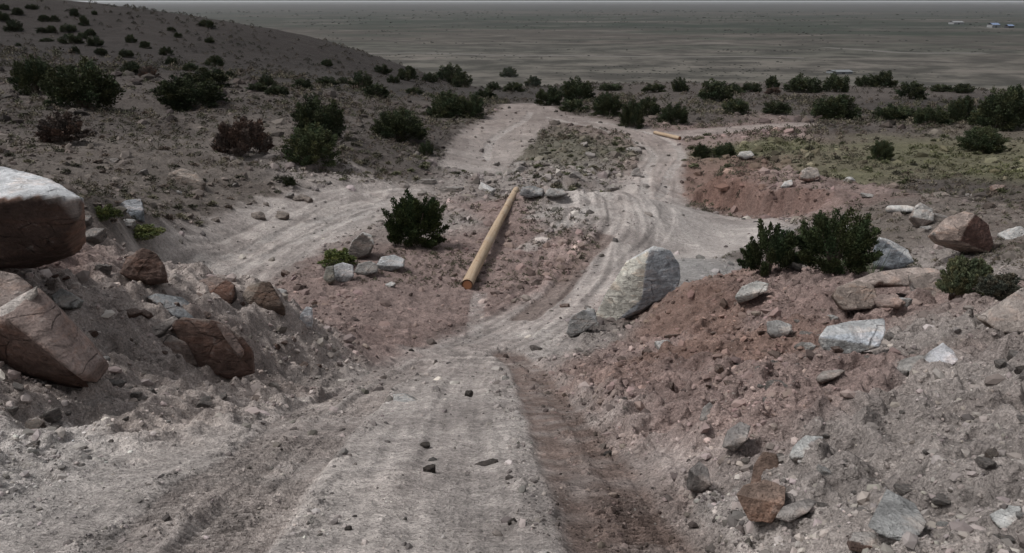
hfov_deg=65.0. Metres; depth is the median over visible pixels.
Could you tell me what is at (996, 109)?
juniper tree
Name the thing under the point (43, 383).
stone
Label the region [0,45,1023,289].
scrub
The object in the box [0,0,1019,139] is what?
hill scrub
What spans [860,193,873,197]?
stone
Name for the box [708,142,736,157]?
juniper tree
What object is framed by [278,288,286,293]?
stone
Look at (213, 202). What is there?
scrub tuft
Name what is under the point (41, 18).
juniper tree
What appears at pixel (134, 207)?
boulder
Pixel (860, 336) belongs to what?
boulder
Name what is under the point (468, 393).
stone
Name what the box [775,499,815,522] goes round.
boulder
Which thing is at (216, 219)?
stone
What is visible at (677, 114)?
juniper tree
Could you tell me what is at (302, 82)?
juniper tree
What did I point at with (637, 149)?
stone
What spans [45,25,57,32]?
juniper tree
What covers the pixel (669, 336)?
stone
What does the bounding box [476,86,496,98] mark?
juniper tree
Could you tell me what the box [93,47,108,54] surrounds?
juniper tree
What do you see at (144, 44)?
juniper tree
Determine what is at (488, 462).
stone
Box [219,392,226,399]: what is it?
stone
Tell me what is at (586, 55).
track
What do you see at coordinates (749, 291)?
boulder
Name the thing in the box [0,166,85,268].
boulder
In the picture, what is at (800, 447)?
boulder
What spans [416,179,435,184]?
stone
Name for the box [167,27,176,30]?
juniper tree
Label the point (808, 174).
boulder
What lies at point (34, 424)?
stone
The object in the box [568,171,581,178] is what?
stone
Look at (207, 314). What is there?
stone
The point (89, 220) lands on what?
stone
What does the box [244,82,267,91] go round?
juniper tree
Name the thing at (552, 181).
stone
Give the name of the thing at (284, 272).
stone
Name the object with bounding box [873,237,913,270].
boulder
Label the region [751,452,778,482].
boulder
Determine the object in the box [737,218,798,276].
evergreen bush
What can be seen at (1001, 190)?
scrub tuft
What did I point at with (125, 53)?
juniper tree
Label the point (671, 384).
stone
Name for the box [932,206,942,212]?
stone
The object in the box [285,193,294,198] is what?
stone
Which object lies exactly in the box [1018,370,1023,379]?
stone
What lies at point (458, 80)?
juniper tree
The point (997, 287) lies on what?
weed clump
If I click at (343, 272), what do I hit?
boulder
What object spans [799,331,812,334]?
stone
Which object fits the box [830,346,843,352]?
stone
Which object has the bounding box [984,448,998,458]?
stone
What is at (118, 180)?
stone
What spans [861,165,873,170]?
scrub tuft
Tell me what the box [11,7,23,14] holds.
juniper tree
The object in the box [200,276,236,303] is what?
boulder
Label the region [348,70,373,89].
juniper tree
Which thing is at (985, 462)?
stone
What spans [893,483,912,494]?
stone
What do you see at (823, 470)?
stone
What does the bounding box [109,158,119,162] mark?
stone
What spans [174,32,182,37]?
juniper tree
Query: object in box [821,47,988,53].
track
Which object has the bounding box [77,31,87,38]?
juniper tree
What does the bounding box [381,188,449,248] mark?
evergreen bush
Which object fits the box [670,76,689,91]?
juniper tree
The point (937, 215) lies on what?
stone
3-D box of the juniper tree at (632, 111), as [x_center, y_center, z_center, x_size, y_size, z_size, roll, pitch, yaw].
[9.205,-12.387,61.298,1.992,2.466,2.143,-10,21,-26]
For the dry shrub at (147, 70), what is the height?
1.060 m
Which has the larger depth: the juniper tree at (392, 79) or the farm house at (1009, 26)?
the farm house at (1009, 26)
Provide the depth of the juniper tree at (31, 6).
118.07 m
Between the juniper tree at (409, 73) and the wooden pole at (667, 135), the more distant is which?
the juniper tree at (409, 73)
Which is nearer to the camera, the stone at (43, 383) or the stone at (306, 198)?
the stone at (43, 383)
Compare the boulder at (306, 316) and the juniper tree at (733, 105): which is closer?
the boulder at (306, 316)
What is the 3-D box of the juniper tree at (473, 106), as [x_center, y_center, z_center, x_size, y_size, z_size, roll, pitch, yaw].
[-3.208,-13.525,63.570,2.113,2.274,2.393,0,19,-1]
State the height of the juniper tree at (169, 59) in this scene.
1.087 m
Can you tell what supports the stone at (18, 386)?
on the ground
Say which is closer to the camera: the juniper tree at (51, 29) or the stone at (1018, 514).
the stone at (1018, 514)
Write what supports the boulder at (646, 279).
on the ground
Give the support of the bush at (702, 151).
on the ground
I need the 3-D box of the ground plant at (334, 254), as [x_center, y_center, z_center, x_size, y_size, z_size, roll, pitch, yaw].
[-4.213,-0.498,19.244,0.998,0.430,0.897,-6,20,-17]
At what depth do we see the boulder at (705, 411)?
4.25 m
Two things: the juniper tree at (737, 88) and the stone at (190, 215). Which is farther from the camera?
the juniper tree at (737, 88)
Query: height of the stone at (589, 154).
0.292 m
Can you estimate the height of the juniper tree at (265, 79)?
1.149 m
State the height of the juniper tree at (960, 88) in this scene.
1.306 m
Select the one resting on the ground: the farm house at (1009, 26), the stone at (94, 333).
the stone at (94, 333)
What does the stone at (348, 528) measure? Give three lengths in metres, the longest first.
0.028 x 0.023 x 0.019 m
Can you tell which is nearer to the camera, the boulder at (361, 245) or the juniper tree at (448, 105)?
the boulder at (361, 245)
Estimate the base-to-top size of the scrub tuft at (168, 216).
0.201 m
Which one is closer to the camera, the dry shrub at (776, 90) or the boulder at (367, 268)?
the boulder at (367, 268)
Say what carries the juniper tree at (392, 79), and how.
on the hillside
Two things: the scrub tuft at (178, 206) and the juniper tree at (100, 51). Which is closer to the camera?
the scrub tuft at (178, 206)
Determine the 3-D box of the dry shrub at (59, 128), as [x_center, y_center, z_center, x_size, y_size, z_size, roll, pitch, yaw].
[-16.942,-5.680,30.375,1.992,1.166,1.810,0,19,0]
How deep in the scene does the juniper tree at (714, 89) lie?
83.74 m
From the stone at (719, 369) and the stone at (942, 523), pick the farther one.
the stone at (719, 369)
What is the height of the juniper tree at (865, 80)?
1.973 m
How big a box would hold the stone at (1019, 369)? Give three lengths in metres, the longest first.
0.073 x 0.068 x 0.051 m
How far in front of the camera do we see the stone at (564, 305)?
15.84 m
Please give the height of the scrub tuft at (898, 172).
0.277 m
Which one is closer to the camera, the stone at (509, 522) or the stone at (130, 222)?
the stone at (509, 522)
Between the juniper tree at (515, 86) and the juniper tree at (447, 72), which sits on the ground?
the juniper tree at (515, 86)
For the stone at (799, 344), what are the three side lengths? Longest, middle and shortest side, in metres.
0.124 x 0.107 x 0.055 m
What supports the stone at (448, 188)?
on the ground
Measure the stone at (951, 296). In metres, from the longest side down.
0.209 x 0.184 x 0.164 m
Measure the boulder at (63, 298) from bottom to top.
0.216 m
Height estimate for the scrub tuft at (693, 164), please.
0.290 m
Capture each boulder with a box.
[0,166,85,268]
[0,271,32,306]
[0,286,108,387]
[52,288,83,308]
[119,199,144,221]
[119,248,167,285]
[147,293,193,318]
[152,316,254,378]
[167,168,205,189]
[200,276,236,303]
[242,281,285,314]
[299,307,312,329]
[323,266,334,284]
[334,262,353,281]
[348,232,373,258]
[354,261,377,275]
[377,255,404,270]
[519,186,543,197]
[544,188,568,197]
[566,310,596,337]
[596,246,680,320]
[686,461,710,492]
[700,402,712,420]
[722,422,750,450]
[735,281,768,303]
[737,151,754,159]
[737,479,785,522]
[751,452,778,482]
[767,320,792,337]
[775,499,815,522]
[781,180,792,187]
[789,435,822,462]
[798,167,819,181]
[816,369,844,383]
[818,319,885,353]
[831,268,946,309]
[846,532,877,552]
[868,489,925,540]
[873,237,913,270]
[873,294,905,308]
[885,205,913,211]
[896,355,923,371]
[908,203,933,227]
[923,343,957,364]
[928,211,992,253]
[977,288,1023,332]
[989,505,1020,528]
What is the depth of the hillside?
114.49 m
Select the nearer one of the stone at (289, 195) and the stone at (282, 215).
the stone at (282, 215)
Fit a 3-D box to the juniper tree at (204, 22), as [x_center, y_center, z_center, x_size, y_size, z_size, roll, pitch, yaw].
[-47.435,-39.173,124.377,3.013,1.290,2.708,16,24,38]
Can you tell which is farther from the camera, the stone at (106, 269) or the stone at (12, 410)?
the stone at (106, 269)
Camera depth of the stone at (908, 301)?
8.53 m
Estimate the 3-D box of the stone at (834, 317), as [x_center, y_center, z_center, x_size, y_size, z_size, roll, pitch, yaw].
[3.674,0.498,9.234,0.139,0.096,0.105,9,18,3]
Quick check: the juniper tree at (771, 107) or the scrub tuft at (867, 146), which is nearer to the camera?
the scrub tuft at (867, 146)
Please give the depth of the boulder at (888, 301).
8.37 m
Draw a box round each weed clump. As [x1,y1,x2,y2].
[935,255,993,295]
[974,272,1022,299]
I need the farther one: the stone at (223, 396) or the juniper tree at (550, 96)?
the juniper tree at (550, 96)
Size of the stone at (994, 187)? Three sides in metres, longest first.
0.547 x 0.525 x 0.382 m
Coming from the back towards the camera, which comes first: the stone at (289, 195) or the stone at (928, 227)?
the stone at (289, 195)
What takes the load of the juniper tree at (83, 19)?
on the hillside
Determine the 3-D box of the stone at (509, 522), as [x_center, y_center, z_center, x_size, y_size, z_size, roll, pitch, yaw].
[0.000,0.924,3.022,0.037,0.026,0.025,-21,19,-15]
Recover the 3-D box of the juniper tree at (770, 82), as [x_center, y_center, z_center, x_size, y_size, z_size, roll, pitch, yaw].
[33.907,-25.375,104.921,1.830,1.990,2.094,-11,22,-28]
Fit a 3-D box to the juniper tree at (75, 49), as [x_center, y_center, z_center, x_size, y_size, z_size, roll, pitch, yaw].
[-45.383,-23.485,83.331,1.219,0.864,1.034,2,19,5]
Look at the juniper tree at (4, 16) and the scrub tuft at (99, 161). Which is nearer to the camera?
the scrub tuft at (99, 161)
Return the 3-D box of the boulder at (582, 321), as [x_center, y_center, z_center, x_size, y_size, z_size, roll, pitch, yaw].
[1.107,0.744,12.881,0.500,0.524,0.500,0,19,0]
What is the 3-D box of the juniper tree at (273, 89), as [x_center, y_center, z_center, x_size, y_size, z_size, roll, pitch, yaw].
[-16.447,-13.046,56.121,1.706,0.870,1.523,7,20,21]
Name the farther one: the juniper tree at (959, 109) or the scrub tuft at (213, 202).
the juniper tree at (959, 109)
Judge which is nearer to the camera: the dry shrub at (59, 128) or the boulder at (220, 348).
the boulder at (220, 348)
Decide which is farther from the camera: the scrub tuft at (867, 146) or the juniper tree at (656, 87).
the juniper tree at (656, 87)
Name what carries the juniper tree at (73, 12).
on the hillside
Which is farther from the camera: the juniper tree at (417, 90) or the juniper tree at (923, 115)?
the juniper tree at (417, 90)
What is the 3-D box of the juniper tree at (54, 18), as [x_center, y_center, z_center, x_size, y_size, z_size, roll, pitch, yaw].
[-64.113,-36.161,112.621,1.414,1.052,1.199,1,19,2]
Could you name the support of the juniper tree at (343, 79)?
on the hillside
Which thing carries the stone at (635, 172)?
on the ground
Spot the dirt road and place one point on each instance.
(432, 501)
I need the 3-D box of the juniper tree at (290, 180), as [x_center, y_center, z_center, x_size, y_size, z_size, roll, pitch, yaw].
[-8.211,-3.533,29.582,0.542,0.473,0.565,-4,19,-10]
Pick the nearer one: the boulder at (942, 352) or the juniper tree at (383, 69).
the boulder at (942, 352)
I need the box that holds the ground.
[0,58,1023,552]
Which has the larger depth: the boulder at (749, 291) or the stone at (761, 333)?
the boulder at (749, 291)
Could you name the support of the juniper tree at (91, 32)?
on the hillside
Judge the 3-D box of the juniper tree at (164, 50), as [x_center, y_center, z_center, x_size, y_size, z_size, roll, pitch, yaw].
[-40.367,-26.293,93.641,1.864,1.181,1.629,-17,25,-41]
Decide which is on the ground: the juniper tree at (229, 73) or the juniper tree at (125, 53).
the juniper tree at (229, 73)
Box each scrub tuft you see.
[3,151,15,155]
[23,159,33,162]
[60,168,71,173]
[93,159,102,163]
[147,194,158,198]
[164,213,176,220]
[173,203,183,209]
[186,204,197,208]
[207,200,217,205]
[273,176,282,181]
[337,144,346,149]
[355,160,364,165]
[688,162,698,167]
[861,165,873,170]
[863,144,871,149]
[891,170,901,174]
[940,133,950,137]
[995,187,1005,192]
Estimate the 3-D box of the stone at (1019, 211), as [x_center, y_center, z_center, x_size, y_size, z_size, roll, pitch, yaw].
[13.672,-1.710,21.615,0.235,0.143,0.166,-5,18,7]
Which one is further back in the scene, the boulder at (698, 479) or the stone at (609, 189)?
the stone at (609, 189)
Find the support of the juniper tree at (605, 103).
on the ground
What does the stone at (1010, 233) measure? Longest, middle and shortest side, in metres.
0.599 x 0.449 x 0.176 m
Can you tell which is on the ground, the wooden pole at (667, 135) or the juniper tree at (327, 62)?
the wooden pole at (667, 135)
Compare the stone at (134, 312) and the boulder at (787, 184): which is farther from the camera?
the boulder at (787, 184)
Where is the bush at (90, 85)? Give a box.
[37,55,126,108]
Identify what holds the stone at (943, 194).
on the ground
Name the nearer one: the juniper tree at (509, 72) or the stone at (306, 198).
the stone at (306, 198)
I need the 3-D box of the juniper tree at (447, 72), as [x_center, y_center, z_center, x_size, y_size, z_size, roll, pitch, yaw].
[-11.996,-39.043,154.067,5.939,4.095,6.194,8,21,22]
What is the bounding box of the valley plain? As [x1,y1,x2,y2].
[80,1,1023,90]
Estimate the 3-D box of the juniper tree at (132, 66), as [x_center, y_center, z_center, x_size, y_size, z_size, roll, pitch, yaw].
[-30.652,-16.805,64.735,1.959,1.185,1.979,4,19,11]
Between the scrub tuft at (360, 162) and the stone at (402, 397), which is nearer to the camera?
the stone at (402, 397)
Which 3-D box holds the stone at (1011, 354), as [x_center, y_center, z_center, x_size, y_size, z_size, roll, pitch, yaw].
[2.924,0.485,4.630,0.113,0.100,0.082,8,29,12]
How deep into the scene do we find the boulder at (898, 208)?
24.05 m
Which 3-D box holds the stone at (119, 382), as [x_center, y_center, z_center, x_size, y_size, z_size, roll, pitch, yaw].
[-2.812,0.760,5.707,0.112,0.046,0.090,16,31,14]
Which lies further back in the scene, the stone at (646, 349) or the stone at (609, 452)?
the stone at (646, 349)
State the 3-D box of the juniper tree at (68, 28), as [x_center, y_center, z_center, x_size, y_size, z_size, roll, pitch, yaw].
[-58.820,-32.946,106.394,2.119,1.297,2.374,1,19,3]
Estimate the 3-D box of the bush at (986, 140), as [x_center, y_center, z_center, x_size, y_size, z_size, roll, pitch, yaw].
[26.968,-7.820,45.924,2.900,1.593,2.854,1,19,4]
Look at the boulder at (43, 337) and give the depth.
5.10 m
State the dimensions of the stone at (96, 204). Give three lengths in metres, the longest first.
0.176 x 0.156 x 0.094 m
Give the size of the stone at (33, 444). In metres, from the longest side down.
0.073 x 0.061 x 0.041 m
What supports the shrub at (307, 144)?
on the ground
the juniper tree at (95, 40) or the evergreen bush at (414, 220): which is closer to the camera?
the evergreen bush at (414, 220)
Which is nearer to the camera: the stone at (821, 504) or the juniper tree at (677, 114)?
the stone at (821, 504)
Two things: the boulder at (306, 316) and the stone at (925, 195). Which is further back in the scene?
the stone at (925, 195)
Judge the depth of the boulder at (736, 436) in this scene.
3.62 m
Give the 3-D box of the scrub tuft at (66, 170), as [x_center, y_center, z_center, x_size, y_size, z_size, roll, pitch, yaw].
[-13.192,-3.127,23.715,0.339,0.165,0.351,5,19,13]
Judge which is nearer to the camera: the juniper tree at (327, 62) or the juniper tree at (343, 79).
the juniper tree at (343, 79)
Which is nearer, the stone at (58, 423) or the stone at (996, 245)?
the stone at (58, 423)
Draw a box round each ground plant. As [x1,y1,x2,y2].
[94,204,123,220]
[132,223,165,241]
[317,247,356,267]
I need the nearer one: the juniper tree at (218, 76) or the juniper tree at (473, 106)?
the juniper tree at (218, 76)
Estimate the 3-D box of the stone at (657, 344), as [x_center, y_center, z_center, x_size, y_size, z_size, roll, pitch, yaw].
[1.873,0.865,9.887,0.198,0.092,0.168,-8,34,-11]
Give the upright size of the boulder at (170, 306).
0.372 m
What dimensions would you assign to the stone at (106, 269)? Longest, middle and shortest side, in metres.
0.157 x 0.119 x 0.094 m
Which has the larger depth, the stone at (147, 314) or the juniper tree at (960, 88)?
the juniper tree at (960, 88)
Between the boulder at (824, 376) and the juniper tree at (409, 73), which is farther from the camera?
the juniper tree at (409, 73)
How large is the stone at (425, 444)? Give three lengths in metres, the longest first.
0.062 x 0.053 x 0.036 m
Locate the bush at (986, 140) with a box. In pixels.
[954,125,1008,153]
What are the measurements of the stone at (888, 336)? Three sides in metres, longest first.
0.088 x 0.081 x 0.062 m
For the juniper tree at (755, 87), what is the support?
on the ground
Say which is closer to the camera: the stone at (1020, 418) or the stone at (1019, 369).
the stone at (1020, 418)
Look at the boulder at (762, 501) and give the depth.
2.49 m
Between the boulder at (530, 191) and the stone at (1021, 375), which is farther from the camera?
the boulder at (530, 191)
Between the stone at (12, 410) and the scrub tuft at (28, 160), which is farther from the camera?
the scrub tuft at (28, 160)
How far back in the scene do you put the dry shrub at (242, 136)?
32.99 m
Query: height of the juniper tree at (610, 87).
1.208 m
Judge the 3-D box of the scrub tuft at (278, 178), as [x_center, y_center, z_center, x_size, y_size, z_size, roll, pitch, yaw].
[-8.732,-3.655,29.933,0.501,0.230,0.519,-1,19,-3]
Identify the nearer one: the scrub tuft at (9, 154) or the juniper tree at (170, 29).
the scrub tuft at (9, 154)
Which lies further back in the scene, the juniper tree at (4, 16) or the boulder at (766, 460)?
the juniper tree at (4, 16)
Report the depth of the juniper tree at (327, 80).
81.32 m
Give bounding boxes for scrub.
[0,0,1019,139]
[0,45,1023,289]
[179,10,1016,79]
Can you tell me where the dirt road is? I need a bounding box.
[0,103,822,552]
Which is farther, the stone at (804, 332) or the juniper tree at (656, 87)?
the juniper tree at (656, 87)
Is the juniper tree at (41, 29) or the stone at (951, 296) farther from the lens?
the juniper tree at (41, 29)
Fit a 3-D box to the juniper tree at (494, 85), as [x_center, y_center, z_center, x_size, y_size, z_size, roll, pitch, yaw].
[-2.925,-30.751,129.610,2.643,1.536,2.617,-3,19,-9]
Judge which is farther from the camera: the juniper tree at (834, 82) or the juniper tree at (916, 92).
the juniper tree at (834, 82)
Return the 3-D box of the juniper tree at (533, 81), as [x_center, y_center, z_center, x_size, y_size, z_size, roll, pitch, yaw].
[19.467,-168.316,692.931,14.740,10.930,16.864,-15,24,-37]
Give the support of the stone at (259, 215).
on the ground
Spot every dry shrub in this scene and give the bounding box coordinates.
[34,110,93,142]
[138,65,160,77]
[210,115,275,156]
[764,87,781,93]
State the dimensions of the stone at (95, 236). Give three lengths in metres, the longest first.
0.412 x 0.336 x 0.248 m
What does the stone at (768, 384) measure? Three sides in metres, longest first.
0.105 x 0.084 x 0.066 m
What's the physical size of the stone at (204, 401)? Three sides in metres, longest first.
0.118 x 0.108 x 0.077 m
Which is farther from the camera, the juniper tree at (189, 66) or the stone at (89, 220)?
the juniper tree at (189, 66)
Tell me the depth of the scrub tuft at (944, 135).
53.70 m
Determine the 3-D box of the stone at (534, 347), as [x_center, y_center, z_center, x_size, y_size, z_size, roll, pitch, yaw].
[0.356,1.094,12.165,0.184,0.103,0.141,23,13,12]
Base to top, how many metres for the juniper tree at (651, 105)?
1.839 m
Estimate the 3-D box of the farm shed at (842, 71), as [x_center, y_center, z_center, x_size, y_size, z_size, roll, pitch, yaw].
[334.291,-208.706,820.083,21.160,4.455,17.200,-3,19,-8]
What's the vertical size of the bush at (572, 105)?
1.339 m
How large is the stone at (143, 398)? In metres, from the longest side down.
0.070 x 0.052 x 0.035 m
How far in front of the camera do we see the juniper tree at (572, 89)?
85.69 m
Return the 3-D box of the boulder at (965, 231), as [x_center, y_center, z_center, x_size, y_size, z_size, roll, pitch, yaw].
[10.090,-0.997,17.949,1.834,1.085,1.251,0,19,0]
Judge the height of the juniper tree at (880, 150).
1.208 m
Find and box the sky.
[68,0,1023,0]
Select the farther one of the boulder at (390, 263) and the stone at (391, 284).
the boulder at (390, 263)
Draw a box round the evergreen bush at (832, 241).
[791,206,883,274]
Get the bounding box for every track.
[368,52,799,57]
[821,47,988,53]
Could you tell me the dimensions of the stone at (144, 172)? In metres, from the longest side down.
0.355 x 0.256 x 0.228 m
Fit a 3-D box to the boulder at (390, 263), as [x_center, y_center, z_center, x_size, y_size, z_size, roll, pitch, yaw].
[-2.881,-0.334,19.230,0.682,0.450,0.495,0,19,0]
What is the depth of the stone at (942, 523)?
2.20 m
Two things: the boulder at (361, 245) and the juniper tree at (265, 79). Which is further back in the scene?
the juniper tree at (265, 79)
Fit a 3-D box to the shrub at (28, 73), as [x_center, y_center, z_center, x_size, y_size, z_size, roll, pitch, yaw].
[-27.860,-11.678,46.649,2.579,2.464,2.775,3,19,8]
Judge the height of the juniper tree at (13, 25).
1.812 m
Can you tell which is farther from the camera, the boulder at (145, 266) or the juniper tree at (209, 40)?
the juniper tree at (209, 40)
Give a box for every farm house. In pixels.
[987,23,999,27]
[1004,24,1013,27]
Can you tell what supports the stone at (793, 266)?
on the ground
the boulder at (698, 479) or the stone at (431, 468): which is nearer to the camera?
the boulder at (698, 479)
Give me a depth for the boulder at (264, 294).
9.73 m
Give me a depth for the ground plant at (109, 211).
15.45 m
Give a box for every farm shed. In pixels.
[826,70,852,73]
[948,21,963,23]
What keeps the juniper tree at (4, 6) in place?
on the hillside
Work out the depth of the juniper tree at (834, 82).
97.92 m
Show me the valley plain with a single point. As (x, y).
(1000, 65)
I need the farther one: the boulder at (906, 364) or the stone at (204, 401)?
the stone at (204, 401)
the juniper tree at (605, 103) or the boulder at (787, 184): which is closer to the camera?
the boulder at (787, 184)
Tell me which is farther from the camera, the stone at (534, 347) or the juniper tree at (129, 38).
the juniper tree at (129, 38)
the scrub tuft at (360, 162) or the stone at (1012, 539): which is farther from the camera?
the scrub tuft at (360, 162)
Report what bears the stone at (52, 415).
on the ground
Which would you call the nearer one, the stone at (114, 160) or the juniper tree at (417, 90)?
the stone at (114, 160)
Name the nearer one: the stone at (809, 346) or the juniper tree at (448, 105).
the stone at (809, 346)
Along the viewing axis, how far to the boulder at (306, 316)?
10.15 m
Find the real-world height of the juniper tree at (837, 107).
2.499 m
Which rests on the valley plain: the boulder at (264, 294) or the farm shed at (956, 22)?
the farm shed at (956, 22)
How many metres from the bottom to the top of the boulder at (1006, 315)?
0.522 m
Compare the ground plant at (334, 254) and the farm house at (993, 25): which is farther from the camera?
the farm house at (993, 25)
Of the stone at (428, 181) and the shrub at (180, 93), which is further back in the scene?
the shrub at (180, 93)
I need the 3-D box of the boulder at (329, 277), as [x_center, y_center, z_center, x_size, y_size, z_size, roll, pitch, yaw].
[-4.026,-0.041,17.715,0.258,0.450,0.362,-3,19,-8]
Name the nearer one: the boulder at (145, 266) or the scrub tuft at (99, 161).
the boulder at (145, 266)
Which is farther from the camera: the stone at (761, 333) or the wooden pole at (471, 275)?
the wooden pole at (471, 275)
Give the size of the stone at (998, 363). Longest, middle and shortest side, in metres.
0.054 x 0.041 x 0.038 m
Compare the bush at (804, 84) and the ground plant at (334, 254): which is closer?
the ground plant at (334, 254)
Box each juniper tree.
[0,3,9,9]
[0,11,10,21]
[2,19,23,31]
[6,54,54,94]
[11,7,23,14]
[24,4,38,8]
[35,27,47,32]
[37,14,50,21]
[38,38,54,41]
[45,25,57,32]
[50,15,60,21]
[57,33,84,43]
[59,23,76,32]
[69,8,79,16]
[69,46,80,53]
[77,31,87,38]
[78,15,89,25]
[84,29,96,35]
[85,35,104,45]
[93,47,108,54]
[118,49,133,56]
[119,60,139,73]
[124,34,137,42]
[139,41,151,48]
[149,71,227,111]
[158,46,174,54]
[164,55,177,64]
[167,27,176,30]
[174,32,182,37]
[181,62,197,70]
[187,66,231,86]
[198,19,215,27]
[204,37,214,42]
[204,55,224,66]
[225,71,236,77]
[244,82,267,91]
[258,74,276,86]
[264,83,289,95]
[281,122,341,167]
[282,175,296,185]
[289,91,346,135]
[290,77,313,88]
[315,76,341,85]
[321,58,333,65]
[337,77,347,83]
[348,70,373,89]
[363,82,389,97]
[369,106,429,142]
[373,63,392,73]
[387,74,399,82]
[396,66,418,80]
[405,87,424,94]
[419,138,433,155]
[421,72,438,82]
[423,90,468,117]
[434,62,461,82]
[450,71,472,87]
[459,91,484,118]
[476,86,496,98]
[486,81,501,89]
[499,66,518,76]
[503,82,525,91]
[523,75,541,86]
[534,85,564,105]
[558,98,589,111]
[560,75,595,100]
[592,90,623,115]
[596,83,622,90]
[617,98,644,128]
[637,96,660,115]
[640,83,666,91]
[656,101,688,124]
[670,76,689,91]
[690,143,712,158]
[698,78,733,102]
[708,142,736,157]
[721,97,751,114]
[722,82,746,93]
[740,81,762,91]
[761,100,792,114]
[765,75,779,88]
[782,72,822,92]
[810,94,861,119]
[822,71,849,92]
[853,74,875,86]
[866,139,894,160]
[870,70,898,87]
[871,102,916,121]
[893,80,929,99]
[911,104,952,125]
[929,84,953,91]
[947,94,976,122]
[951,83,974,92]
[966,83,1023,131]
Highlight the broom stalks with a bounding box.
[817,247,887,273]
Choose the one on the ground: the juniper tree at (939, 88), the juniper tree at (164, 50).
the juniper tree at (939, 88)
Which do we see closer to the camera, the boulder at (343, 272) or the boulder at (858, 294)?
the boulder at (858, 294)
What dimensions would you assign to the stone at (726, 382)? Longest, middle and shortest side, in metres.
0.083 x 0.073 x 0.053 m
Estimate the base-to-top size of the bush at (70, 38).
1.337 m
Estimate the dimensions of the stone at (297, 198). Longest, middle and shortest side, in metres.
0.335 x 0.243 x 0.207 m
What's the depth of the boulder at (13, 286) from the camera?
5.49 m
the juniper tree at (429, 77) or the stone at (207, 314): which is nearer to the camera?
the stone at (207, 314)
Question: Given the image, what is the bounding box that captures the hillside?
[0,0,479,98]
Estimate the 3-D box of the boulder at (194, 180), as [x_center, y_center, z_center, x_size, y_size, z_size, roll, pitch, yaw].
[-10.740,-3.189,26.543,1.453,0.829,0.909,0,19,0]
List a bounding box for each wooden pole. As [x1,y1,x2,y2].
[461,187,518,289]
[653,131,680,139]
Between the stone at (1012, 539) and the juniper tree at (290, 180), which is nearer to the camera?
the stone at (1012, 539)
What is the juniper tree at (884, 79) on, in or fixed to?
on the ground
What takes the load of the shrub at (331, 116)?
on the ground
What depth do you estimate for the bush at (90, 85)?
42.16 m
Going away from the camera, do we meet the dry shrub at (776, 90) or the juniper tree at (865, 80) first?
the dry shrub at (776, 90)
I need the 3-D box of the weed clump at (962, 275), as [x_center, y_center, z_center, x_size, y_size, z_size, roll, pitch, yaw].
[4.782,-0.018,8.440,0.546,0.434,0.544,3,19,10]
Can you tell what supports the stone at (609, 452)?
on the ground
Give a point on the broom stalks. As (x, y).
(869, 272)
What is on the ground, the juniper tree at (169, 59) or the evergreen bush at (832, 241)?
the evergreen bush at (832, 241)
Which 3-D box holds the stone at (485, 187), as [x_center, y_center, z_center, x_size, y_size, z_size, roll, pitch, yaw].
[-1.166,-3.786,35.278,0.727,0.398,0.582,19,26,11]
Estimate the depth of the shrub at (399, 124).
44.72 m
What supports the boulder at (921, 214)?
on the ground
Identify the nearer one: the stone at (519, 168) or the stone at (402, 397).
the stone at (402, 397)
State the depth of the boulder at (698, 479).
3.26 m
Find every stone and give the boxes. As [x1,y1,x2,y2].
[6,406,18,415]
[12,382,23,390]
[25,419,46,428]
[26,440,39,447]
[39,381,47,386]
[39,407,62,422]
[51,420,62,427]
[85,215,92,226]
[85,228,107,244]
[88,330,98,337]
[92,203,101,207]
[95,264,111,274]
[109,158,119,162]
[109,378,126,387]
[112,177,122,182]
[123,219,135,225]
[125,308,142,317]
[130,392,142,397]
[137,169,148,175]
[137,396,147,400]
[141,309,153,318]
[185,213,193,218]
[196,396,211,407]
[204,312,210,318]
[211,217,219,221]
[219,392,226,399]
[251,211,265,220]
[273,344,280,349]
[275,211,289,219]
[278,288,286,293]
[281,270,289,276]
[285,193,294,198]
[292,195,302,200]
[299,194,312,202]
[344,525,351,530]
[385,282,395,287]
[393,393,417,401]
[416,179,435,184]
[420,441,429,448]
[423,464,435,472]
[440,186,463,192]
[465,390,472,396]
[475,458,497,465]
[478,182,494,194]
[507,518,516,524]
[512,166,524,171]
[513,161,524,166]
[530,345,541,350]
[550,179,559,184]
[559,303,569,307]
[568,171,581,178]
[585,152,594,157]
[603,450,612,455]
[604,187,619,191]
[626,147,641,153]
[630,167,640,176]
[641,346,651,354]
[654,340,669,349]
[664,334,679,338]
[668,382,674,390]
[714,365,723,373]
[723,380,732,385]
[757,331,765,335]
[764,380,787,389]
[779,262,802,270]
[794,342,804,348]
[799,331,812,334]
[803,342,815,350]
[816,464,830,475]
[817,502,829,506]
[827,315,838,320]
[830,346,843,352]
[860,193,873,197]
[884,332,894,340]
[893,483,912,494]
[899,297,912,306]
[900,370,908,375]
[920,226,931,229]
[921,194,930,197]
[931,191,950,196]
[931,493,950,505]
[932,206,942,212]
[934,213,947,218]
[935,521,948,526]
[948,293,955,300]
[975,456,996,468]
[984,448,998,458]
[989,184,1005,190]
[992,242,1001,248]
[994,358,1006,367]
[997,226,1023,239]
[999,535,1015,543]
[1006,350,1018,360]
[1014,210,1023,213]
[1014,365,1023,374]
[1015,511,1023,519]
[1017,415,1023,421]
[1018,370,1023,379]
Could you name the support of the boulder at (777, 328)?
on the ground
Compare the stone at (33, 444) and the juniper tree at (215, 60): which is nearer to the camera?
the stone at (33, 444)
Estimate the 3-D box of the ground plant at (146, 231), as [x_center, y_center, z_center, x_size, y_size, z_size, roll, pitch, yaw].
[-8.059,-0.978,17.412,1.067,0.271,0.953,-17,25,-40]

